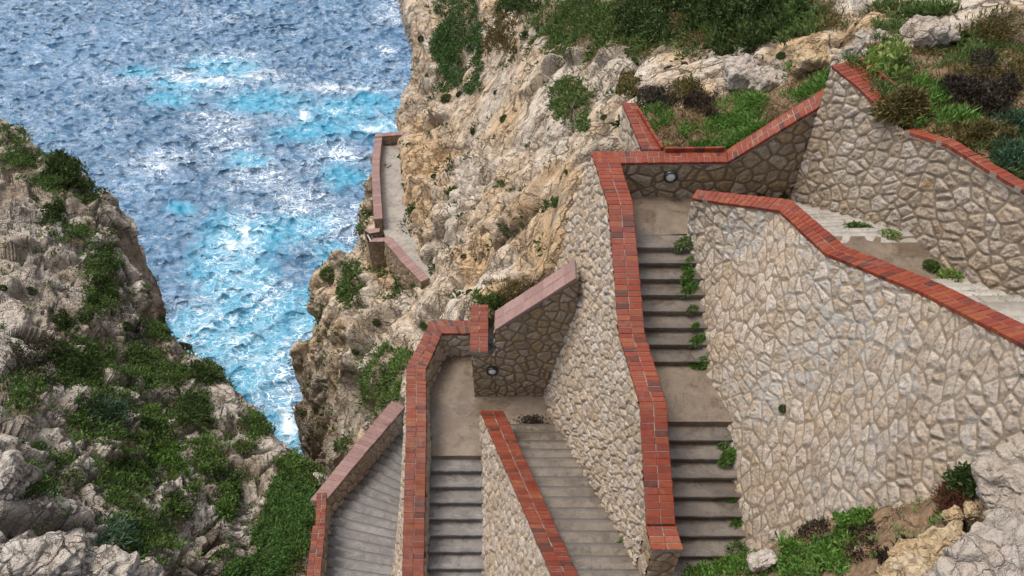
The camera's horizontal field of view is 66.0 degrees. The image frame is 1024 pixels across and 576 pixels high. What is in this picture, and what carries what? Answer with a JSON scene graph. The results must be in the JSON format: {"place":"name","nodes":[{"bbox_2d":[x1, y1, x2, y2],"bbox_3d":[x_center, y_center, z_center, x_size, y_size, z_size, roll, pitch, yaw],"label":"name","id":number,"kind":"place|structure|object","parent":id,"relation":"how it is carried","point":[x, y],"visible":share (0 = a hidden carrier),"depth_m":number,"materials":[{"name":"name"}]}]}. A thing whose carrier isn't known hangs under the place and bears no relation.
{"place":"outdoors","nodes":[
{"label":"outdoors","id":0,"kind":"place"},
{"bbox_2d":[0,118,330,575],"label":"hillside","id":1,"kind":"structure","parent":0,"point":[22,516],"depth_m":28.53,"materials":[{"name":"stone"}]},
{"bbox_2d":[0,122,31,147],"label":"shrub","id":2,"kind":"object","parent":1,"relation":"on","point":[22,130],"visible":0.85,"depth_m":41.03,"materials":[{"name":"green plant"}]},
{"bbox_2d":[0,450,42,501],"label":"boulder","id":3,"kind":"object","parent":1,"relation":"on","point":[16,471],"visible":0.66,"depth_m":17.20,"materials":[{"name":"stone"}]},
{"bbox_2d":[0,331,63,375],"bbox_3d":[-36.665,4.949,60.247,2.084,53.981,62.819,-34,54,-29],"label":"shrub","id":4,"kind":"object","parent":1,"relation":"on","point":[37,346],"visible":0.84,"depth_m":26.35,"materials":[{"name":"green plant"}]},
{"bbox_2d":[0,530,90,575],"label":"boulder","id":5,"kind":"object","parent":1,"relation":"on","point":[57,553],"visible":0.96,"depth_m":15.38,"materials":[{"name":"stone"}]},
{"bbox_2d":[31,194,71,227],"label":"shrub","id":6,"kind":"object","parent":1,"relation":"on","point":[53,215],"visible":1,"depth_m":35.71,"materials":[{"name":"green plant"}]},
{"bbox_2d":[49,307,76,329],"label":"shrub","id":7,"kind":"object","parent":1,"relation":"on","point":[60,319],"visible":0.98,"depth_m":30.14,"materials":[{"name":"green plant"}]},
{"bbox_2d":[36,336,93,387],"bbox_3d":[-15.598,2.603,27.549,1.549,3.018,4.179,-23,49,-21],"label":"shrub","id":8,"kind":"object","parent":1,"relation":"on","point":[71,359],"visible":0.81,"depth_m":27.10,"materials":[{"name":"green plant"}]},
{"bbox_2d":[39,147,91,189],"bbox_3d":[-22.180,-5.790,39.161,2.088,1.921,4.124,-21,49,-20],"label":"shrub","id":9,"kind":"object","parent":1,"relation":"on","point":[69,168],"visible":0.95,"depth_m":38.47,"materials":[{"name":"green plant"}]},
{"bbox_2d":[75,174,114,205],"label":"shrub","id":10,"kind":"object","parent":1,"relation":"on","point":[92,186],"visible":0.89,"depth_m":38.07,"materials":[{"name":"green plant"}]},
{"bbox_2d":[79,390,133,425],"bbox_3d":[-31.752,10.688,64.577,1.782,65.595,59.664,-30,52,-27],"label":"shrub","id":11,"kind":"object","parent":1,"relation":"on","point":[108,402],"visible":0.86,"depth_m":26.64,"materials":[{"name":"green plant"}]},
{"bbox_2d":[79,544,140,575],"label":"boulder","id":12,"kind":"object","parent":1,"relation":"on","point":[108,560],"visible":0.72,"depth_m":15.79,"materials":[{"name":"stone"}]},
{"bbox_2d":[91,512,143,552],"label":"shrub","id":13,"kind":"object","parent":1,"relation":"on","point":[119,526],"visible":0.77,"depth_m":18.85,"materials":[{"name":"green plant"}]},
{"bbox_2d":[134,556,161,575],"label":"boulder","id":14,"kind":"object","parent":1,"relation":"on","point":[150,566],"visible":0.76,"depth_m":16.50,"materials":[{"name":"stone"}]},
{"bbox_2d":[0,132,329,575],"bbox_3d":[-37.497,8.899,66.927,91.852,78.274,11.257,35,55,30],"label":"undergrowth","id":15,"kind":"object","parent":1,"relation":"on","point":[166,373],"visible":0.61,"depth_m":27.39,"materials":[{"name":"green plant"}]},
{"bbox_2d":[140,439,194,478],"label":"shrub","id":16,"kind":"object","parent":1,"relation":"on","point":[169,458],"visible":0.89,"depth_m":26.49,"materials":[{"name":"green plant"}]},
{"bbox_2d":[170,387,214,428],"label":"shrub","id":17,"kind":"object","parent":1,"relation":"on","point":[192,406],"visible":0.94,"depth_m":29.69,"materials":[{"name":"green plant"}]},
{"bbox_2d":[91,433,318,575],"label":"dead grass","id":18,"kind":"structure","parent":1,"relation":"on","point":[301,568],"depth_m":22.93,"materials":[{"name":"green plant"}]},
{"bbox_2d":[186,358,224,389],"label":"shrub","id":19,"kind":"object","parent":1,"relation":"on","point":[202,376],"visible":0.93,"depth_m":32.25,"materials":[{"name":"green plant"}]},
{"bbox_2d":[208,464,318,575],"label":"undergrowth","id":20,"kind":"object","parent":1,"relation":"on","point":[257,556],"visible":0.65,"depth_m":24.18,"materials":[{"name":"green plant"}]},
{"bbox_2d":[275,460,325,488],"bbox_3d":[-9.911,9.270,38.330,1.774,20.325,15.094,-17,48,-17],"label":"shrub","id":21,"kind":"object","parent":1,"relation":"on","point":[304,477],"visible":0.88,"depth_m":27.80,"materials":[{"name":"green plant"}]},
{"bbox_2d":[0,0,411,455],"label":"sea","id":22,"kind":"structure","parent":0,"point":[222,148],"depth_m":163.15,"materials":[{"name":"liquid"}]},
{"bbox_2d":[290,156,417,473],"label":"headland","id":23,"kind":"structure","parent":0,"point":[340,399],"depth_m":44.65,"materials":[{"name":"stone"}]},
{"bbox_2d":[335,258,363,312],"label":"shrub","id":24,"kind":"object","parent":23,"relation":"on","point":[348,274],"visible":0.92,"depth_m":46.02,"materials":[{"name":"green plant"}]},
{"bbox_2d":[287,153,416,457],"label":"undergrowth","id":25,"kind":"object","parent":23,"relation":"on","point":[382,402],"visible":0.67,"depth_m":37.62,"materials":[{"name":"green plant"}]},
{"bbox_2d":[364,228,389,271],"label":"stone wall","id":26,"kind":"structure","parent":23,"relation":"on","point":[374,242],"depth_m":45.03,"materials":[{"name":"stone"}]},
{"bbox_2d":[358,342,413,402],"bbox_3d":[-6.165,3.738,37.169,2.825,8.111,9.423,-28,51,-25],"label":"shrub","id":27,"kind":"object","parent":23,"relation":"on","point":[387,367],"visible":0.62,"depth_m":35.51,"materials":[{"name":"green plant"}]},
{"bbox_2d":[375,131,403,145],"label":"stone wall","id":28,"kind":"structure","parent":23,"relation":"on","point":[390,138],"depth_m":56.96,"materials":[{"name":"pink brick"}]},
{"bbox_2d":[380,146,432,280],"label":"path","id":29,"kind":"structure","parent":0,"point":[392,194],"depth_m":49.27,"materials":[{"name":"concrete"}]},
{"bbox_2d":[372,137,383,236],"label":"stone wall","id":30,"kind":"structure","parent":29,"relation":"on","point":[376,182],"depth_m":49.91,"materials":[{"name":"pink brick"}]},
{"bbox_2d":[383,237,429,294],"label":"stone wall","id":31,"kind":"structure","parent":29,"relation":"on","point":[403,267],"depth_m":42.19,"materials":[{"name":"pink brick"}]},
{"bbox_2d":[389,0,1023,353],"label":"cliff","id":32,"kind":"structure","parent":0,"point":[484,206],"depth_m":35.67,"materials":[{"name":"stone"}]},
{"bbox_2d":[325,428,403,575],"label":"stair flight","id":33,"kind":"object","parent":32,"relation":"on","point":[362,534],"visible":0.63,"depth_m":23.73,"materials":[{"name":"concrete"}]},
{"bbox_2d":[306,401,404,575],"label":"stone wall","id":34,"kind":"structure","parent":33,"relation":"on","point":[361,458],"depth_m":24.75,"materials":[{"name":"pink brick"}]},
{"bbox_2d":[426,0,484,95],"bbox_3d":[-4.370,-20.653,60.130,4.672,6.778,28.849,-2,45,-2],"label":"shrub","id":35,"kind":"object","parent":32,"relation":"on","point":[445,54],"visible":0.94,"depth_m":55.72,"materials":[{"name":"green plant"}]},
{"bbox_2d":[469,288,505,328],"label":"shrub","id":36,"kind":"object","parent":32,"relation":"on","point":[493,299],"visible":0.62,"depth_m":22.46,"materials":[{"name":"green plant"}]},
{"bbox_2d":[479,5,518,55],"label":"shrub","id":37,"kind":"object","parent":32,"relation":"on","point":[497,35],"visible":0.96,"depth_m":49.60,"materials":[{"name":"brown plant"}]},
{"bbox_2d":[481,276,535,302],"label":"shrub","id":38,"kind":"object","parent":32,"relation":"on","point":[512,285],"visible":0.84,"depth_m":22.27,"materials":[{"name":"green plant"}]},
{"bbox_2d":[494,0,540,13],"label":"shrub","id":39,"kind":"object","parent":32,"relation":"on","point":[512,5],"visible":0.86,"depth_m":49.23,"materials":[{"name":"green plant"}]},
{"bbox_2d":[398,3,672,298],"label":"undergrowth","id":40,"kind":"object","parent":32,"relation":"on","point":[546,204],"visible":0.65,"depth_m":42.57,"materials":[{"name":"green plant"}]},
{"bbox_2d":[543,27,571,59],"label":"shrub","id":41,"kind":"object","parent":32,"relation":"on","point":[560,39],"visible":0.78,"depth_m":38.54,"materials":[{"name":"green plant"}]},
{"bbox_2d":[553,72,590,133],"bbox_3d":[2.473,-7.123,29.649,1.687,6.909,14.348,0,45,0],"label":"shrub","id":42,"kind":"object","parent":32,"relation":"on","point":[580,117],"visible":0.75,"depth_m":31.57,"materials":[{"name":"green plant"}]},
{"bbox_2d":[552,0,622,41],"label":"shrub","id":43,"kind":"object","parent":32,"relation":"on","point":[604,14],"visible":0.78,"depth_m":36.76,"materials":[{"name":"green plant"}]},
{"bbox_2d":[613,69,643,98],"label":"shrub","id":44,"kind":"object","parent":32,"relation":"on","point":[628,78],"visible":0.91,"depth_m":23.14,"materials":[{"name":"brown plant"}]},
{"bbox_2d":[612,0,677,45],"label":"shrub","id":45,"kind":"object","parent":32,"relation":"on","point":[634,16],"visible":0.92,"depth_m":30.69,"materials":[{"name":"green plant"}]},
{"bbox_2d":[653,0,733,33],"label":"shrub","id":46,"kind":"object","parent":32,"relation":"on","point":[699,11],"visible":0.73,"depth_m":26.33,"materials":[{"name":"green plant"}]},
{"bbox_2d":[721,53,768,91],"bbox_3d":[6.163,-5.666,20.940,1.178,0.855,1.060,0,45,0],"label":"boulder","id":47,"kind":"object","parent":32,"relation":"on","point":[736,71],"visible":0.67,"depth_m":20.66,"materials":[{"name":"stone"}]},
{"bbox_2d":[483,0,1023,124],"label":"dead grass","id":48,"kind":"structure","parent":32,"relation":"on","point":[991,29],"depth_m":21.12,"materials":[{"name":"brown plant"}]},
{"bbox_2d":[712,0,795,55],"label":"shrub","id":49,"kind":"object","parent":32,"relation":"on","point":[745,25],"visible":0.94,"depth_m":23.63,"materials":[{"name":"green plant"}]},
{"bbox_2d":[509,0,1023,118],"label":"undergrowth","id":50,"kind":"object","parent":32,"relation":"on","point":[917,7],"visible":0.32,"depth_m":25.73,"materials":[{"name":"green plant"}]},
{"bbox_2d":[747,66,787,92],"bbox_3d":[6.591,-5.231,20.283,0.987,0.883,0.852,0,45,0],"label":"boulder","id":51,"kind":"object","parent":32,"relation":"on","point":[761,78],"visible":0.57,"depth_m":20.02,"materials":[{"name":"stone"}]},
{"bbox_2d":[771,0,814,19],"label":"shrub","id":52,"kind":"object","parent":32,"relation":"on","point":[792,6],"visible":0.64,"depth_m":22.80,"materials":[{"name":"green plant"}]},
{"bbox_2d":[845,28,897,56],"bbox_3d":[8.726,-5.744,18.989,1.113,0.903,0.949,-15,47,-14],"label":"boulder","id":53,"kind":"object","parent":32,"relation":"on","point":[862,36],"visible":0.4,"depth_m":18.78,"materials":[{"name":"stone"}]},
{"bbox_2d":[862,34,913,77],"bbox_3d":[8.589,-5.262,17.997,1.180,1.613,4.001,17,48,17],"label":"shrub","id":54,"kind":"object","parent":32,"relation":"on","point":[893,51],"visible":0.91,"depth_m":16.98,"materials":[{"name":"green plant"}]},
{"bbox_2d":[897,14,960,50],"bbox_3d":[9.696,-5.811,18.513,1.239,1.096,0.996,0,45,0],"label":"boulder","id":55,"kind":"object","parent":32,"relation":"on","point":[927,32],"visible":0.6,"depth_m":18.13,"materials":[{"name":"stone"}]},
{"bbox_2d":[964,45,1000,76],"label":"shrub","id":56,"kind":"object","parent":32,"relation":"on","point":[975,55],"visible":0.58,"depth_m":16.74,"materials":[{"name":"brown plant"}]},
{"bbox_2d":[631,63,833,149],"bbox_3d":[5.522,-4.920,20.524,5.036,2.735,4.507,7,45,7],"label":"dead grass","id":57,"kind":"structure","parent":0,"point":[773,107],"depth_m":19.88,"materials":[{"name":"green plant"}]},
{"bbox_2d":[618,103,663,151],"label":"stone wall","id":58,"kind":"structure","parent":57,"relation":"on","point":[635,128],"depth_m":19.89,"materials":[{"name":"red brick"}]},
{"bbox_2d":[633,84,680,115],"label":"shrub","id":59,"kind":"object","parent":57,"relation":"on","point":[650,90],"visible":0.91,"depth_m":21.58,"materials":[{"name":"brown plant"}]},
{"bbox_2d":[671,72,713,105],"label":"shrub","id":60,"kind":"object","parent":57,"relation":"on","point":[684,84],"visible":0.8,"depth_m":21.20,"materials":[{"name":"brown plant"}]},
{"bbox_2d":[678,87,717,118],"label":"shrub","id":61,"kind":"object","parent":57,"relation":"on","point":[690,99],"visible":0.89,"depth_m":20.57,"materials":[{"name":"brown plant"}]},
{"bbox_2d":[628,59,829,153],"bbox_3d":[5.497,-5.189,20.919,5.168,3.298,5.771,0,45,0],"label":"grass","id":62,"kind":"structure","parent":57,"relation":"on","point":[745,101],"depth_m":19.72,"materials":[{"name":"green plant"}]},
{"bbox_2d":[792,43,831,72],"bbox_3d":[7.342,-5.645,19.405,0.925,0.627,0.836,0,45,0],"label":"boulder","id":63,"kind":"object","parent":57,"relation":"on","point":[808,57],"visible":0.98,"depth_m":19.20,"materials":[{"name":"stone"}]},
{"bbox_2d":[692,478,982,575],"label":"earth bank","id":64,"kind":"structure","parent":0,"point":[885,517],"depth_m":11.94,"materials":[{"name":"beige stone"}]},
{"bbox_2d":[429,356,639,575],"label":"stair flight","id":65,"kind":"object","parent":64,"relation":"on","point":[587,531],"visible":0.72,"depth_m":20.23,"materials":[{"name":"concrete"}]},
{"bbox_2d":[391,320,471,575],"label":"stone wall","id":66,"kind":"structure","parent":65,"relation":"on","point":[441,340],"depth_m":20.48,"materials":[{"name":"red brick"}]},
{"bbox_2d":[427,459,483,575],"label":"stair flight","id":67,"kind":"object","parent":65,"relation":"on","point":[455,531],"visible":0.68,"depth_m":20.41,"materials":[{"name":"concrete"}]},
{"bbox_2d":[470,260,578,396],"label":"stone wall","id":68,"kind":"structure","parent":65,"relation":"on","point":[531,326],"depth_m":20.70,"materials":[{"name":"stone"}]},
{"bbox_2d":[479,411,577,575],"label":"stone wall","id":69,"kind":"structure","parent":65,"relation":"on","point":[521,536],"depth_m":18.34,"materials":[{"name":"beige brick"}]},
{"bbox_2d":[543,152,683,575],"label":"stone wall","id":70,"kind":"structure","parent":65,"relation":"on","point":[600,386],"depth_m":17.51,"materials":[{"name":"beige stone"}]},
{"bbox_2d":[608,196,790,575],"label":"stair flight","id":71,"kind":"object","parent":64,"relation":"on","point":[699,418],"visible":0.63,"depth_m":17.06,"materials":[{"name":"concrete"}]},
{"bbox_2d":[596,89,823,197],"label":"stone wall","id":72,"kind":"structure","parent":71,"relation":"on","point":[767,159],"depth_m":19.08,"materials":[{"name":"stone"}]},
{"bbox_2d":[716,445,736,467],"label":"weed","id":73,"kind":"object","parent":71,"relation":"on","point":[730,451],"visible":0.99,"depth_m":16.25,"materials":[{"name":"green plant"}]},
{"bbox_2d":[686,190,1023,552],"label":"stone wall","id":74,"kind":"structure","parent":71,"relation":"on","point":[892,384],"depth_m":14.22,"materials":[{"name":"beige stone"}]},
{"bbox_2d":[678,548,802,575],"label":"shrub","id":75,"kind":"object","parent":64,"relation":"on","point":[720,567],"visible":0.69,"depth_m":14.71,"materials":[{"name":"green plant"}]},
{"bbox_2d":[746,547,777,572],"bbox_3d":[4.342,4.734,13.696,0.514,0.316,0.349,-13,46,-12],"label":"boulder","id":76,"kind":"object","parent":64,"relation":"on","point":[763,558],"visible":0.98,"depth_m":13.61,"materials":[{"name":"stone"}]},
{"bbox_2d":[770,528,856,575],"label":"shrub","id":77,"kind":"object","parent":64,"relation":"on","point":[830,557],"visible":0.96,"depth_m":12.76,"materials":[{"name":"green plant"}]},
{"bbox_2d":[793,515,879,563],"bbox_3d":[5.399,4.344,13.440,1.089,3.425,2.052,24,50,22],"label":"shrub","id":78,"kind":"object","parent":64,"relation":"on","point":[816,522],"visible":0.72,"depth_m":12.63,"materials":[{"name":"green plant"}]},
{"bbox_2d":[830,505,874,536],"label":"shrub","id":79,"kind":"object","parent":64,"relation":"on","point":[843,518],"visible":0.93,"depth_m":12.84,"materials":[{"name":"green plant"}]},
{"bbox_2d":[876,548,935,575],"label":"boulder","id":80,"kind":"object","parent":64,"relation":"on","point":[919,562],"visible":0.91,"depth_m":9.43,"materials":[{"name":"stone"}]},
{"bbox_2d":[795,202,1023,323],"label":"stair flight","id":81,"kind":"object","parent":64,"relation":"on","point":[908,252],"visible":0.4,"depth_m":15.47,"materials":[{"name":"concrete"}]},
{"bbox_2d":[791,56,1023,297],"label":"stone wall","id":82,"kind":"structure","parent":81,"relation":"on","point":[948,202],"depth_m":15.46,"materials":[{"name":"beige stone"}]},
{"bbox_2d":[936,267,964,282],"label":"weed","id":83,"kind":"object","parent":81,"relation":"on","point":[951,274],"visible":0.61,"depth_m":14.77,"materials":[{"name":"green plant"}]},
{"bbox_2d":[887,520,964,562],"bbox_3d":[5.255,3.326,9.918,0.958,0.739,0.571,-9,46,-9],"label":"boulder","id":84,"kind":"object","parent":64,"relation":"on","point":[934,541],"visible":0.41,"depth_m":9.82,"materials":[{"name":"stone"}]},
{"bbox_2d":[941,505,964,523],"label":"boulder","id":85,"kind":"object","parent":64,"relation":"on","point":[954,512],"visible":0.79,"depth_m":10.45,"materials":[{"name":"stone"}]},
{"bbox_2d":[928,482,978,521],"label":"shrub","id":86,"kind":"object","parent":64,"relation":"on","point":[959,502],"visible":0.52,"depth_m":11.17,"materials":[{"name":"orange plant"}]},
{"bbox_2d":[940,460,977,505],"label":"shrub","id":87,"kind":"object","parent":64,"relation":"on","point":[960,476],"visible":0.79,"depth_m":11.03,"materials":[{"name":"green plant"}]},
{"bbox_2d":[925,508,1023,575],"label":"boulder","id":88,"kind":"object","parent":64,"relation":"on","point":[992,544],"visible":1,"depth_m":8.24,"materials":[{"name":"stone"}]},
{"bbox_2d":[963,501,986,521],"bbox_3d":[6.072,2.914,10.208,0.426,0.227,0.268,8,46,8],"label":"boulder","id":89,"kind":"object","parent":64,"relation":"on","point":[974,511],"visible":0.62,"depth_m":10.15,"materials":[{"name":"stone"}]},
{"bbox_2d":[970,434,1023,509],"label":"boulder","id":90,"kind":"object","parent":64,"relation":"on","point":[998,475],"visible":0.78,"depth_m":9.53,"materials":[{"name":"stone"}]},
{"bbox_2d":[982,494,1023,522],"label":"boulder","id":91,"kind":"object","parent":64,"relation":"on","point":[1015,502],"visible":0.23,"depth_m":8.82,"materials":[{"name":"stone"}]},
{"bbox_2d":[836,11,1023,180],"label":"soil bank","id":92,"kind":"structure","parent":0,"point":[929,60],"depth_m":16.98,"materials":[{"name":"green plant"}]},
{"bbox_2d":[865,83,935,129],"bbox_3d":[7.901,-3.571,15.870,1.416,1.476,1.844,10,46,10],"label":"shrub","id":93,"kind":"object","parent":92,"relation":"on","point":[910,101],"visible":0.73,"depth_m":15.46,"materials":[{"name":"green plant"}]},
{"bbox_2d":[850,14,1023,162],"bbox_3d":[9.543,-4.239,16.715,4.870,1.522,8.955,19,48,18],"label":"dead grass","id":94,"kind":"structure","parent":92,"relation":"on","point":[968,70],"depth_m":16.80,"materials":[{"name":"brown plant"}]},
{"bbox_2d":[897,69,983,129],"bbox_3d":[9.035,-3.989,16.646,1.684,1.613,4.121,21,49,20],"label":"shrub","id":95,"kind":"object","parent":92,"relation":"on","point":[918,80],"visible":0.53,"depth_m":15.48,"materials":[{"name":"green plant"}]},
{"bbox_2d":[932,72,993,110],"bbox_3d":[9.385,-4.234,16.688,1.247,1.587,3.410,13,46,13],"label":"shrub","id":96,"kind":"object","parent":92,"relation":"on","point":[960,86],"visible":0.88,"depth_m":15.75,"materials":[{"name":"brown plant"}]},
{"bbox_2d":[946,116,1022,153],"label":"shrub","id":97,"kind":"object","parent":92,"relation":"on","point":[975,127],"visible":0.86,"depth_m":14.37,"materials":[{"name":"green plant"}]},
{"bbox_2d":[968,71,1023,118],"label":"shrub","id":98,"kind":"object","parent":92,"relation":"on","point":[992,99],"visible":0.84,"depth_m":15.28,"materials":[{"name":"brown plant"}]},
{"bbox_2d":[987,107,1023,172],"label":"shrub","id":99,"kind":"object","parent":92,"relation":"on","point":[1009,152],"visible":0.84,"depth_m":13.97,"materials":[{"name":"green plant"}]},
{"bbox_2d":[995,53,1023,90],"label":"shrub","id":100,"kind":"object","parent":92,"relation":"on","point":[1015,65],"visible":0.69,"depth_m":16.13,"materials":[{"name":"green plant"}]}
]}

